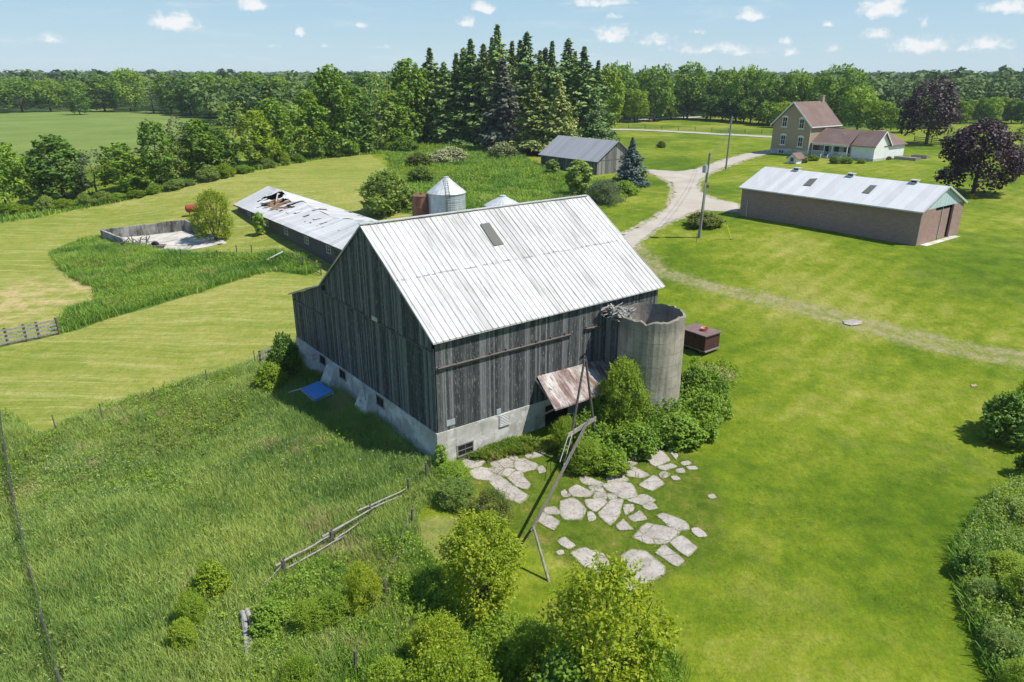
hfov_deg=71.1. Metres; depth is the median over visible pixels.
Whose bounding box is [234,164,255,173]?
shrub
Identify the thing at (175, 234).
concrete pen
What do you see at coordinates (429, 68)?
spruce
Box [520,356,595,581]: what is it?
pole frame
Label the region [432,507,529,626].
shrub
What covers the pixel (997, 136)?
purple maple
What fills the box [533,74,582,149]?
spruce
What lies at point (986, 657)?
bank weeds
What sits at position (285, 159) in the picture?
shrub
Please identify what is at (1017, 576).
shrub
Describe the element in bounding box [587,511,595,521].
flagstone
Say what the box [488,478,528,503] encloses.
flagstone
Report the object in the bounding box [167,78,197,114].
broadleaf tree
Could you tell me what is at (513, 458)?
flagstone
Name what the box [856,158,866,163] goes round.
shrub
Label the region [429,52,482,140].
spruce
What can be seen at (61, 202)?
shrub
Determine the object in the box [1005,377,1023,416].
shrub
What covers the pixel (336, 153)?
shrub
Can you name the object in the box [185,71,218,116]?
broadleaf tree
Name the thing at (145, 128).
broadleaf tree
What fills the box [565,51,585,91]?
spruce
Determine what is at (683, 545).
flagstone
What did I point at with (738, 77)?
broadleaf tree
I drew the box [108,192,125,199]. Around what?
shrub
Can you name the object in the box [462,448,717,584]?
joint grass
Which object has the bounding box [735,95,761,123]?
broadleaf tree
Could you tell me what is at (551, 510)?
flagstone
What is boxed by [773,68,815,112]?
broadleaf tree
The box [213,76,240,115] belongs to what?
broadleaf tree
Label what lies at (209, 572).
shrub
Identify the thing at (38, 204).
shrub
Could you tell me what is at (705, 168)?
utility pole
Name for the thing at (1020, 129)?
broadleaf tree
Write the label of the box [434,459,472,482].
shrub
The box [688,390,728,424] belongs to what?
shrub
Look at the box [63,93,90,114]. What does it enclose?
broadleaf tree
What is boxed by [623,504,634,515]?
flagstone
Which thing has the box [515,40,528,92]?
spruce
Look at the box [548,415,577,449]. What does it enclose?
shrub
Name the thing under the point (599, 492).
flagstone
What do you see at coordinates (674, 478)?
flagstone
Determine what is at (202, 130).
broadleaf tree
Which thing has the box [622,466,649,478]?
flagstone
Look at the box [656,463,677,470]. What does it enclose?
flagstone
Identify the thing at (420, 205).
rusty tank
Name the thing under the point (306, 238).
window
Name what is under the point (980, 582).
shrub
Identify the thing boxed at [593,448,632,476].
shrub
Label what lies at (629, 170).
spruce
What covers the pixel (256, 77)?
broadleaf tree
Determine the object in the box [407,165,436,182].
shrub
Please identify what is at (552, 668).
shrub
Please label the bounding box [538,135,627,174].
board shed
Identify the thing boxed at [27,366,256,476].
edge weeds
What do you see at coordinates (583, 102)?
spruce
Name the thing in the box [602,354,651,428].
shrub
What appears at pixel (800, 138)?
window
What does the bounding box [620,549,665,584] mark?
flagstone
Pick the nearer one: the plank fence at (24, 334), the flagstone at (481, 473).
the flagstone at (481, 473)
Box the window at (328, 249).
[326,245,330,254]
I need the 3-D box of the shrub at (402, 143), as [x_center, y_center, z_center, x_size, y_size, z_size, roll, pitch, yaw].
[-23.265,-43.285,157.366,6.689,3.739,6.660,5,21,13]
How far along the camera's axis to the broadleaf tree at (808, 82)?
229.60 m
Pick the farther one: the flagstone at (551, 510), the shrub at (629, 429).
the shrub at (629, 429)
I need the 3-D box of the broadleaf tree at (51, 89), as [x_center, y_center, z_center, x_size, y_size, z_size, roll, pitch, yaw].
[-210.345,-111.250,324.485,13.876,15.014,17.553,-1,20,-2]
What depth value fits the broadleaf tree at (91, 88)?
321.41 m
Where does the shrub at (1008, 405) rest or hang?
on the ground at (926, 343)
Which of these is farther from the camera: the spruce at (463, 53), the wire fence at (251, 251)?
the spruce at (463, 53)
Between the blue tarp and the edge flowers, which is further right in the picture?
the blue tarp
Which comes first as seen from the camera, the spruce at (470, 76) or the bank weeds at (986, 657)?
the bank weeds at (986, 657)
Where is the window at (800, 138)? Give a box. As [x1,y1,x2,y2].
[797,135,803,147]
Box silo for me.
[616,302,685,423]
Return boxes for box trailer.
[683,323,722,354]
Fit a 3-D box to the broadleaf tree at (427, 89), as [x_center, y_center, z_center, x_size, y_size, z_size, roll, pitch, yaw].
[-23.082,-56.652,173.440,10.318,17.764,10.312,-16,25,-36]
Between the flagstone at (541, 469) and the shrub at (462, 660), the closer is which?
the shrub at (462, 660)
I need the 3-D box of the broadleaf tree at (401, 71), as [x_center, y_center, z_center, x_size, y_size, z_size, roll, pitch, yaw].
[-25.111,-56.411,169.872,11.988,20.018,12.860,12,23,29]
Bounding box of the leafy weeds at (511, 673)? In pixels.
[235,531,683,681]
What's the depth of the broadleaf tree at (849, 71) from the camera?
211.37 m
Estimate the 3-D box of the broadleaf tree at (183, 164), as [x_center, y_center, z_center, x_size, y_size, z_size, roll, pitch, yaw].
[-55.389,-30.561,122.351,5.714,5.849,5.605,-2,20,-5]
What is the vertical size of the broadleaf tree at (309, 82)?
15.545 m
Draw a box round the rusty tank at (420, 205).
[411,192,428,217]
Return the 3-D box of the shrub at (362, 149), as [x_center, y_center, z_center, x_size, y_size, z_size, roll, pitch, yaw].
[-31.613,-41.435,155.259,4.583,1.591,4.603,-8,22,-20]
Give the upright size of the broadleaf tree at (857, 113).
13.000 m
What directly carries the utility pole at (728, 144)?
on the ground at (926, 343)
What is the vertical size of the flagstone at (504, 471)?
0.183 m
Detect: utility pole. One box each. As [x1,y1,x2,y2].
[697,153,710,237]
[725,117,733,168]
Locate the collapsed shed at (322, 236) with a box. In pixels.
[233,186,380,264]
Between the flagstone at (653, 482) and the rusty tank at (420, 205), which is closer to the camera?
the flagstone at (653, 482)
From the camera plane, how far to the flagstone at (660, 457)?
40.34 m
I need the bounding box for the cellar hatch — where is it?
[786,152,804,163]
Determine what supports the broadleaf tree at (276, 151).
on the ground at (926, 343)
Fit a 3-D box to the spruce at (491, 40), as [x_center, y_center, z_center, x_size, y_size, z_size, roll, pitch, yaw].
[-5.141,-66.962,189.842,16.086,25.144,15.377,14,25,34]
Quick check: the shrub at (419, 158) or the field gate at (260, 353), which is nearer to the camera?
the field gate at (260, 353)
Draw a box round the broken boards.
[599,302,636,321]
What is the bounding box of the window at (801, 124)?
[799,117,804,129]
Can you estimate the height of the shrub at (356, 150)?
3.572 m
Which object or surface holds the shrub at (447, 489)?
on the ground at (926, 343)
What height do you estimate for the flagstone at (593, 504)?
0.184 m
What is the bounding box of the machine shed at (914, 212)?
[738,166,967,245]
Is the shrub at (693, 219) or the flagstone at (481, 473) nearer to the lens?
the flagstone at (481, 473)
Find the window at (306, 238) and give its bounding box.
[304,236,308,244]
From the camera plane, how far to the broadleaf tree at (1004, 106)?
245.57 m
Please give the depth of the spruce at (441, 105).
168.86 m
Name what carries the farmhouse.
on the ground at (926, 343)
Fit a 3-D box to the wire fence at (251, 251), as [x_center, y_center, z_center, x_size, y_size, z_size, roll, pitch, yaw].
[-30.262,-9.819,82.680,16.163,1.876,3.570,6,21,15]
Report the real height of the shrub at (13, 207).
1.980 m
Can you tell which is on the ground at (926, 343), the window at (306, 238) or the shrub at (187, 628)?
the shrub at (187, 628)
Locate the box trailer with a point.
(698, 339)
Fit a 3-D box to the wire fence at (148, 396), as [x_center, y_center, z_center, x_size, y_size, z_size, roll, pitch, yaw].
[-22.701,3.336,47.295,0.846,1.652,13.454,16,25,36]
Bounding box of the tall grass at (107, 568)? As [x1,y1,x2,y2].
[0,338,461,681]
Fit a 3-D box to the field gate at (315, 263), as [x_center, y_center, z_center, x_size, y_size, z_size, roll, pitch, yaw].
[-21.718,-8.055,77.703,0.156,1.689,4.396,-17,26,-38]
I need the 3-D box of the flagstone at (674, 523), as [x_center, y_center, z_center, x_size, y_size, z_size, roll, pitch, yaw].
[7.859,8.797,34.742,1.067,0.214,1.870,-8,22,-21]
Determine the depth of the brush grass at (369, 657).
27.21 m
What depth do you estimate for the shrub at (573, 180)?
100.14 m
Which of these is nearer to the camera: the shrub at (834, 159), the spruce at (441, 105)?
the shrub at (834, 159)
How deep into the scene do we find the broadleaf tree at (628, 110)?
245.11 m
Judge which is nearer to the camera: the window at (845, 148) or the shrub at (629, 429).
the shrub at (629, 429)
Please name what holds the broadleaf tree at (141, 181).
on the ground at (926, 343)
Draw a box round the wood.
[0,65,1023,115]
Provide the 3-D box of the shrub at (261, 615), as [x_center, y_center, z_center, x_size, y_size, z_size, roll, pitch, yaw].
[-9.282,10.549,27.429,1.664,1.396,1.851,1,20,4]
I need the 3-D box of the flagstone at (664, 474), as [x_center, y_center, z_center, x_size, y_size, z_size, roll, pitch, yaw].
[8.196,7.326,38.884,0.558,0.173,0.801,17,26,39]
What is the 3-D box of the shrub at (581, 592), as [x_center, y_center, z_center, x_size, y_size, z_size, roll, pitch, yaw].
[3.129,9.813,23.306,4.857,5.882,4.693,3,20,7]
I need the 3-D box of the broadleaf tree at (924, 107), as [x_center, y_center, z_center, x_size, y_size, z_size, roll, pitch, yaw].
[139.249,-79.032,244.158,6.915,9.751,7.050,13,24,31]
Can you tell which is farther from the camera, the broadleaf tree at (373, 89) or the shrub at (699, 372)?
the broadleaf tree at (373, 89)
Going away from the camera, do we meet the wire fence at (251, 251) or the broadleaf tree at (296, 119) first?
the wire fence at (251, 251)
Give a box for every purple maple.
[894,77,962,143]
[933,117,1023,193]
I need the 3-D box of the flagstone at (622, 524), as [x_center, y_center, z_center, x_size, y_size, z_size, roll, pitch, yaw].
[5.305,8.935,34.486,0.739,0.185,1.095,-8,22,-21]
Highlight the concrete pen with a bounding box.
[100,220,226,250]
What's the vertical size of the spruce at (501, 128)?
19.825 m
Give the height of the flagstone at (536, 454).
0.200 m
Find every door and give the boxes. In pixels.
[834,146,838,154]
[930,209,941,240]
[936,207,949,238]
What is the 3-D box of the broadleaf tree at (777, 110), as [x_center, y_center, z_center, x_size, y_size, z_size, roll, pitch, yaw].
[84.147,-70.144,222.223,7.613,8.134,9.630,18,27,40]
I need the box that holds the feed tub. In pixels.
[701,326,708,330]
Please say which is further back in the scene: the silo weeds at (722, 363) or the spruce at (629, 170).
the spruce at (629, 170)
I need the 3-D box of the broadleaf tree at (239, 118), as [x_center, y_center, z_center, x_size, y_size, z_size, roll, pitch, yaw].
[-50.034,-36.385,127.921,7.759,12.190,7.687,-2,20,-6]
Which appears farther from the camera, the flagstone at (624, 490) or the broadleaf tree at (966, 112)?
the broadleaf tree at (966, 112)
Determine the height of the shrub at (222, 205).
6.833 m
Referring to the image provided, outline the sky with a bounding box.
[0,0,1023,72]
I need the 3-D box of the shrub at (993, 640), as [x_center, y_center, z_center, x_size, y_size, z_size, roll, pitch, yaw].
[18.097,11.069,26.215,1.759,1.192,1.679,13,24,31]
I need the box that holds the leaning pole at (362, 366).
[359,334,365,399]
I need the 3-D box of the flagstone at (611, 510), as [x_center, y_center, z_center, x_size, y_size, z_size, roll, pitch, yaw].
[4.979,8.512,35.761,1.105,0.202,2.637,12,23,29]
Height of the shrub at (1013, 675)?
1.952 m
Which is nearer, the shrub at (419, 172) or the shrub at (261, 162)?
the shrub at (419, 172)
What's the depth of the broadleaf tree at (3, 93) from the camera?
309.17 m
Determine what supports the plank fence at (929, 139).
on the ground at (926, 343)
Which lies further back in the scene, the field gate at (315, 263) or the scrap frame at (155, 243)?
the scrap frame at (155, 243)
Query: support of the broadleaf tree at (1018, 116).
on the ground at (926, 343)
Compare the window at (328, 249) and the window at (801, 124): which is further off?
the window at (801, 124)
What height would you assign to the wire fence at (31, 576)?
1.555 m
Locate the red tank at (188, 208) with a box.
[185,204,203,214]
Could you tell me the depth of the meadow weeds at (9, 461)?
36.81 m
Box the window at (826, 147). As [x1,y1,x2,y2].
[822,145,828,151]
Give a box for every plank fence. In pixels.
[0,317,59,345]
[914,136,952,144]
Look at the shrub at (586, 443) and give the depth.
38.78 m
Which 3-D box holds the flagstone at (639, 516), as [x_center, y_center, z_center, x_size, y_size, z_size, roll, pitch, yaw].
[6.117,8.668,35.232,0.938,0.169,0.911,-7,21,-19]
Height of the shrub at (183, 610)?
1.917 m
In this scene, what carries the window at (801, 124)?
in the farmhouse
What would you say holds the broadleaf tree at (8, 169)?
on the ground at (926, 343)
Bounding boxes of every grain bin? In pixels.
[427,176,465,214]
[484,195,517,206]
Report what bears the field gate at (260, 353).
on the ground at (926, 343)
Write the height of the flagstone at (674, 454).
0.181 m
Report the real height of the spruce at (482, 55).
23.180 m
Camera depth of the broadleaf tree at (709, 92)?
262.43 m
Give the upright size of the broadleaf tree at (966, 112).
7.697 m
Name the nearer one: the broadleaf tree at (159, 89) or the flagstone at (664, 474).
the flagstone at (664, 474)
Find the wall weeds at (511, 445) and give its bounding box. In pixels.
[466,432,561,461]
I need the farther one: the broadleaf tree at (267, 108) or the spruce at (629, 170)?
the broadleaf tree at (267, 108)
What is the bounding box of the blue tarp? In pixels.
[289,381,333,402]
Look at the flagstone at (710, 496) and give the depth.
36.66 m
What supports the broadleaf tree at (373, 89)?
on the ground at (926, 343)
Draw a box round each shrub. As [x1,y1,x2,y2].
[0,202,27,214]
[19,205,35,212]
[33,194,54,210]
[48,198,75,208]
[76,192,93,205]
[91,190,113,202]
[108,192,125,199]
[121,189,147,197]
[146,183,161,193]
[162,179,185,189]
[165,616,198,654]
[172,588,210,632]
[183,179,196,185]
[184,557,232,600]
[185,187,235,239]
[195,164,220,180]
[214,163,236,177]
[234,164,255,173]
[247,597,294,638]
[250,361,288,392]
[252,158,276,167]
[252,211,265,234]
[265,331,302,377]
[274,150,290,164]
[275,653,320,681]
[288,596,329,640]
[289,153,305,162]
[308,142,324,158]
[310,588,356,629]
[324,149,343,156]
[341,140,360,154]
[342,561,384,618]
[355,168,416,214]
[359,146,375,152]
[364,653,415,681]
[379,142,395,150]
[388,135,418,151]
[394,634,502,681]
[402,605,466,679]
[404,152,432,166]
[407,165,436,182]
[426,149,453,162]
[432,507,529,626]
[433,444,448,469]
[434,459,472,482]
[435,474,478,513]
[439,146,469,162]
[463,487,518,525]
[487,141,517,157]
[501,613,556,677]
[527,639,606,681]
[535,549,683,681]
[544,159,559,173]
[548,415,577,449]
[564,159,592,195]
[567,437,609,476]
[575,420,591,435]
[585,179,625,205]
[586,378,621,422]
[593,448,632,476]
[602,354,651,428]
[610,419,664,460]
[612,180,642,195]
[614,659,680,681]
[650,411,709,451]
[656,140,666,147]
[681,364,712,391]
[686,211,726,227]
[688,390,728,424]
[807,155,819,160]
[829,156,840,163]
[840,156,853,163]
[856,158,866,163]
[950,545,994,578]
[961,574,1008,601]
[976,389,1023,448]
[978,623,1023,659]
[983,547,1023,584]
[995,494,1023,525]
[995,656,1023,681]
[998,563,1023,612]
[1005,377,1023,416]
[1012,449,1023,474]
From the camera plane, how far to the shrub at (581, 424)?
41.98 m
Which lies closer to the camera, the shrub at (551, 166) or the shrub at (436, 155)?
the shrub at (551, 166)
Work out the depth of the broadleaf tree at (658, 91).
249.97 m
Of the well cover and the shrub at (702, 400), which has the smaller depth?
the shrub at (702, 400)
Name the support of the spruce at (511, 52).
on the ground at (926, 343)
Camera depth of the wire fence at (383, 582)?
29.26 m
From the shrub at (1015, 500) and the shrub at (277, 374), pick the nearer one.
the shrub at (1015, 500)
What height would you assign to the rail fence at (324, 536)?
1.186 m
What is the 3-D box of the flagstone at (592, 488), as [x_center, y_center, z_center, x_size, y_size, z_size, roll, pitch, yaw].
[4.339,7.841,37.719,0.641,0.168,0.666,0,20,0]
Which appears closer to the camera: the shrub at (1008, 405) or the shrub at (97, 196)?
the shrub at (1008, 405)
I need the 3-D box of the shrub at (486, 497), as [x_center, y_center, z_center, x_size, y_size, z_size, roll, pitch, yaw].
[-1.008,8.021,34.802,2.426,1.671,2.541,14,24,33]
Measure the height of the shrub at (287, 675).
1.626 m
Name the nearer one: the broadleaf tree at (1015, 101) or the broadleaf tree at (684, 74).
the broadleaf tree at (1015, 101)
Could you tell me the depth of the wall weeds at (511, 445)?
41.26 m
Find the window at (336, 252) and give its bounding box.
[333,248,338,256]
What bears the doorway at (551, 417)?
in the barn
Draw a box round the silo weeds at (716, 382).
[557,363,733,472]
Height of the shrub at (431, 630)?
2.475 m
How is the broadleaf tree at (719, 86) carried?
on the ground at (926, 343)
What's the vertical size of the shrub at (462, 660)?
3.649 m
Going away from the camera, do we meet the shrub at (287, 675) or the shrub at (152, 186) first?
the shrub at (287, 675)
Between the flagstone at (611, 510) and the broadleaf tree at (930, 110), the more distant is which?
the broadleaf tree at (930, 110)
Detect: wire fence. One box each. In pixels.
[0,410,60,681]
[51,350,254,428]
[180,245,303,264]
[353,462,427,675]
[610,124,765,133]
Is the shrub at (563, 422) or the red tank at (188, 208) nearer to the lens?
the shrub at (563, 422)
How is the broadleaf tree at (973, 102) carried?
on the ground at (926, 343)
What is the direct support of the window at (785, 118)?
in the farmhouse
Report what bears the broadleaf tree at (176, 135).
on the ground at (926, 343)
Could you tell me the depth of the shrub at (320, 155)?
144.95 m
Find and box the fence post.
[239,608,257,680]
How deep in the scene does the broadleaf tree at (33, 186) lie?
112.26 m
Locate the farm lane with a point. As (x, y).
(697, 132)
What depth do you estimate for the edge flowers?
38.52 m
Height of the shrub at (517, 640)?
2.192 m
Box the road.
[617,116,709,121]
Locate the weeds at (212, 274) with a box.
[46,233,323,334]
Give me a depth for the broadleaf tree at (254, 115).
130.67 m
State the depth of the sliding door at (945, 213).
75.47 m
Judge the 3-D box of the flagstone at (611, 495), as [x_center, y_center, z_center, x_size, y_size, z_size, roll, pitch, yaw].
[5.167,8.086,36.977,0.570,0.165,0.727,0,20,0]
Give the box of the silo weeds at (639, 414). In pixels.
[555,364,717,466]
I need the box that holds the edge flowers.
[31,390,189,484]
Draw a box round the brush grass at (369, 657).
[223,528,697,681]
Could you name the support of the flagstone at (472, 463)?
on the ground at (926, 343)
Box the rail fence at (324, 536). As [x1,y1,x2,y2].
[265,488,406,581]
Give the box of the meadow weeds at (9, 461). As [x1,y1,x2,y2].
[0,375,443,680]
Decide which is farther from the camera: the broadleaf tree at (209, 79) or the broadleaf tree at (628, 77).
the broadleaf tree at (209, 79)
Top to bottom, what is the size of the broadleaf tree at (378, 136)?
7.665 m
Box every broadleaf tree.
[0,76,42,111]
[0,80,13,109]
[0,142,30,204]
[7,161,55,202]
[20,134,93,198]
[27,78,64,111]
[59,78,94,107]
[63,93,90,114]
[72,149,112,192]
[82,75,118,111]
[94,142,150,191]
[103,67,145,111]
[120,158,162,187]
[134,78,159,112]
[134,118,181,184]
[149,73,183,113]
[162,114,191,177]
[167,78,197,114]
[169,144,205,175]
[175,119,223,172]
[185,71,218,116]
[196,127,241,167]
[210,101,253,165]
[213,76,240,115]
[235,71,269,114]
[235,108,276,164]
[253,97,296,160]
[255,137,283,161]
[266,76,292,118]
[274,100,307,154]
[285,80,304,104]
[287,89,331,154]
[303,77,331,119]
[304,121,339,153]
[305,64,357,151]
[331,80,376,150]
[351,72,382,118]
[353,117,384,147]
[354,72,395,148]
[369,89,411,143]
[384,58,431,140]
[398,68,436,141]
[590,63,626,127]
[606,60,638,120]
[622,88,650,121]
[631,73,653,112]
[635,63,675,120]
[659,95,684,119]
[672,61,709,118]
[679,96,697,118]
[694,77,721,118]
[695,95,725,120]
[707,66,739,119]
[713,95,746,121]
[723,81,750,120]
[727,64,763,121]
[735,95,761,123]
[746,68,774,122]
[753,100,784,125]
[759,78,791,122]
[769,101,791,122]
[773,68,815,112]
[795,76,818,100]
[800,75,839,110]
[807,63,871,123]
[837,85,883,129]
[860,99,902,130]
[889,106,916,132]
[902,92,920,120]
[916,94,929,120]
[924,101,937,120]
[954,100,974,123]
[963,98,983,121]
[973,97,993,119]
[983,97,1005,122]
[992,97,1013,121]
[1003,98,1022,122]
[1011,100,1023,123]
[1013,122,1023,147]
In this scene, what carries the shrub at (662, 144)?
on the ground at (926, 343)
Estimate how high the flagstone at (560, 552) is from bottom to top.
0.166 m
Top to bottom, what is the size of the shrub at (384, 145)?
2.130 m
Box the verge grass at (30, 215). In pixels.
[0,145,385,222]
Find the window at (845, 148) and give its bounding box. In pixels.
[843,147,850,153]
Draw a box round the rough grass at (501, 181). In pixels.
[381,139,640,214]
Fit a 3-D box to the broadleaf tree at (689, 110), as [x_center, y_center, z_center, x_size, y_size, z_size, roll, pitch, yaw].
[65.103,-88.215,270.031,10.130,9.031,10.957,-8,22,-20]
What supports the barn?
on the ground at (926, 343)
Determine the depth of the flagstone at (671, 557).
32.09 m
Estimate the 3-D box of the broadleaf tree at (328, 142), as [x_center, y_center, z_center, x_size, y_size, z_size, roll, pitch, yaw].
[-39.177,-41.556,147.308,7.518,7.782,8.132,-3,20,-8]
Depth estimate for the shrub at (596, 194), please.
93.72 m
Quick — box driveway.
[622,150,769,247]
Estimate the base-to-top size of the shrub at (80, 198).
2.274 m
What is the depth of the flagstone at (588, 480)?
38.38 m
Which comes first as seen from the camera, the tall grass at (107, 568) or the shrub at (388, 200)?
the tall grass at (107, 568)
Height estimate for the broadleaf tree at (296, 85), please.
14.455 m
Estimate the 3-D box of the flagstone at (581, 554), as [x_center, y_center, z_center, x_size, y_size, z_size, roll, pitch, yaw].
[3.655,9.813,31.928,1.430,0.231,2.276,-14,24,-33]
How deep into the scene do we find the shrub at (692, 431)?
41.20 m
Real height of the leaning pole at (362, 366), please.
3.842 m
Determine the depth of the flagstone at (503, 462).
40.12 m
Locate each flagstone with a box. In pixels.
[462,457,485,468]
[469,466,502,480]
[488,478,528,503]
[489,458,513,467]
[491,467,515,476]
[505,454,518,460]
[506,476,530,489]
[509,471,523,477]
[513,458,537,472]
[524,451,544,458]
[535,512,559,530]
[537,465,546,473]
[543,506,559,514]
[556,549,563,554]
[557,536,575,548]
[559,497,586,519]
[560,489,570,497]
[568,484,593,497]
[570,547,611,571]
[579,475,603,486]
[584,497,607,511]
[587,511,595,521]
[588,486,598,491]
[592,487,606,498]
[597,498,623,525]
[602,481,637,499]
[605,472,628,482]
[606,493,617,499]
[616,519,633,530]
[617,460,637,469]
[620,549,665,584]
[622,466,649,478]
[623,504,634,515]
[627,494,655,505]
[627,510,646,521]
[632,523,680,544]
[638,475,664,490]
[642,502,657,510]
[647,449,670,466]
[655,544,684,566]
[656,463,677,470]
[656,513,689,530]
[659,471,670,478]
[667,449,677,459]
[669,535,697,556]
[671,476,680,480]
[675,468,685,473]
[680,461,691,465]
[686,466,697,469]
[691,527,707,537]
[707,494,716,498]
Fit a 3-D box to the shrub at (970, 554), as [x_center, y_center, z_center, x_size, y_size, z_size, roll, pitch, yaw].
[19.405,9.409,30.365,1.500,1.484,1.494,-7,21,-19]
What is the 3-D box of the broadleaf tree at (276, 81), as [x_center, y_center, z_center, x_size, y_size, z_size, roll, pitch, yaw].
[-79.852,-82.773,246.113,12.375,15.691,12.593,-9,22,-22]
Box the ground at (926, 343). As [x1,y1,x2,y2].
[0,91,1023,681]
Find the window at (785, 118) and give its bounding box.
[781,115,788,127]
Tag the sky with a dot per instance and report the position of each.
(263, 36)
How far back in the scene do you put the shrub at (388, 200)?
93.65 m
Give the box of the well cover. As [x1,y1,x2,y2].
[843,319,861,324]
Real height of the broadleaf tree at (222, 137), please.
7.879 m
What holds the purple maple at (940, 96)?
on the ground at (926, 343)
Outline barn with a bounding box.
[288,195,665,461]
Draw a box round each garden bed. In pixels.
[894,156,920,160]
[911,154,929,158]
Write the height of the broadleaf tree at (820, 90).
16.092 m
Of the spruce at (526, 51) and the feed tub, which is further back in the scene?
the spruce at (526, 51)
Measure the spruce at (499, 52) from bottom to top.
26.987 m
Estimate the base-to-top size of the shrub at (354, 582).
2.386 m
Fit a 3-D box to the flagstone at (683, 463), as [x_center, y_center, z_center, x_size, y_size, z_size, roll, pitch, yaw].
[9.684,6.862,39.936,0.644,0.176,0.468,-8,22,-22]
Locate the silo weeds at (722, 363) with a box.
[690,356,741,391]
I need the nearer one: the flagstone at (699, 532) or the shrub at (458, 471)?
the flagstone at (699, 532)
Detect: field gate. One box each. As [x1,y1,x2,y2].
[258,346,272,361]
[302,255,321,275]
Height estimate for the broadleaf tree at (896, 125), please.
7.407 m
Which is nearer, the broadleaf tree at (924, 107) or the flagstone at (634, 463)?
the flagstone at (634, 463)
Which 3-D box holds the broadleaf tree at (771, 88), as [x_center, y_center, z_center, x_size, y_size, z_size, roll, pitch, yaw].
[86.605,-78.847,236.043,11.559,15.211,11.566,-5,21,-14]
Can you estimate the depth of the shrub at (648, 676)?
22.67 m
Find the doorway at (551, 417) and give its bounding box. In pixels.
[545,405,567,425]
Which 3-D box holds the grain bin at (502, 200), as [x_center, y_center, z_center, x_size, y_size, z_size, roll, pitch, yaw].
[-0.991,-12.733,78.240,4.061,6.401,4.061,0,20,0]
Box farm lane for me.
[610,129,771,137]
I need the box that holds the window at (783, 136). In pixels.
[779,133,786,145]
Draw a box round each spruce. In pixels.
[410,47,442,141]
[424,61,471,142]
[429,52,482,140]
[443,38,490,145]
[448,47,473,96]
[461,43,493,140]
[467,24,518,143]
[470,57,523,148]
[480,37,496,104]
[504,41,521,102]
[507,31,545,136]
[508,74,554,153]
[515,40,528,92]
[521,50,549,113]
[528,47,550,90]
[529,41,575,135]
[533,74,582,149]
[548,38,584,122]
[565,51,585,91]
[566,46,613,136]
[585,60,620,140]
[608,137,652,187]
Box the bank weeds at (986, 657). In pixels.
[944,464,1023,681]
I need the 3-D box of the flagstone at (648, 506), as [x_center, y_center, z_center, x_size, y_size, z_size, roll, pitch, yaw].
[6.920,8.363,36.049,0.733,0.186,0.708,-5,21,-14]
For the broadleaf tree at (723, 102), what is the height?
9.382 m
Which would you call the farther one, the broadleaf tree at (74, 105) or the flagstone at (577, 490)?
the broadleaf tree at (74, 105)
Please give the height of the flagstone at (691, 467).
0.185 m
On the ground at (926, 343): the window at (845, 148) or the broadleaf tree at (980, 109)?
the broadleaf tree at (980, 109)
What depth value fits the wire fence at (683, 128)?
207.68 m
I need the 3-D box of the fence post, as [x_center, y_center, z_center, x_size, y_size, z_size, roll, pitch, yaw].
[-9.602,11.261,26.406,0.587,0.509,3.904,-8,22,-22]
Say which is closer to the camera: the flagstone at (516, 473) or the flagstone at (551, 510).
the flagstone at (551, 510)
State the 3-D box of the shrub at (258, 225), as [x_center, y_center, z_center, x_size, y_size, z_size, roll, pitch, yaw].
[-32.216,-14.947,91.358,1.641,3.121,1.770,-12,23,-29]
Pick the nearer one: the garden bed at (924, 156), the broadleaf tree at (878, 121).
the garden bed at (924, 156)
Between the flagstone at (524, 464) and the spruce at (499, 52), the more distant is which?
the spruce at (499, 52)
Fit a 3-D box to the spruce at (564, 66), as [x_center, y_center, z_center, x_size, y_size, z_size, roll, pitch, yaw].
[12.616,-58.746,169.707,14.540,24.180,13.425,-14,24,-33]
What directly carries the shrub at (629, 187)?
on the ground at (926, 343)
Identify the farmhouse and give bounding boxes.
[770,95,907,161]
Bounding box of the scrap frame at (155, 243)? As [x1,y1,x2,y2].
[118,236,166,247]

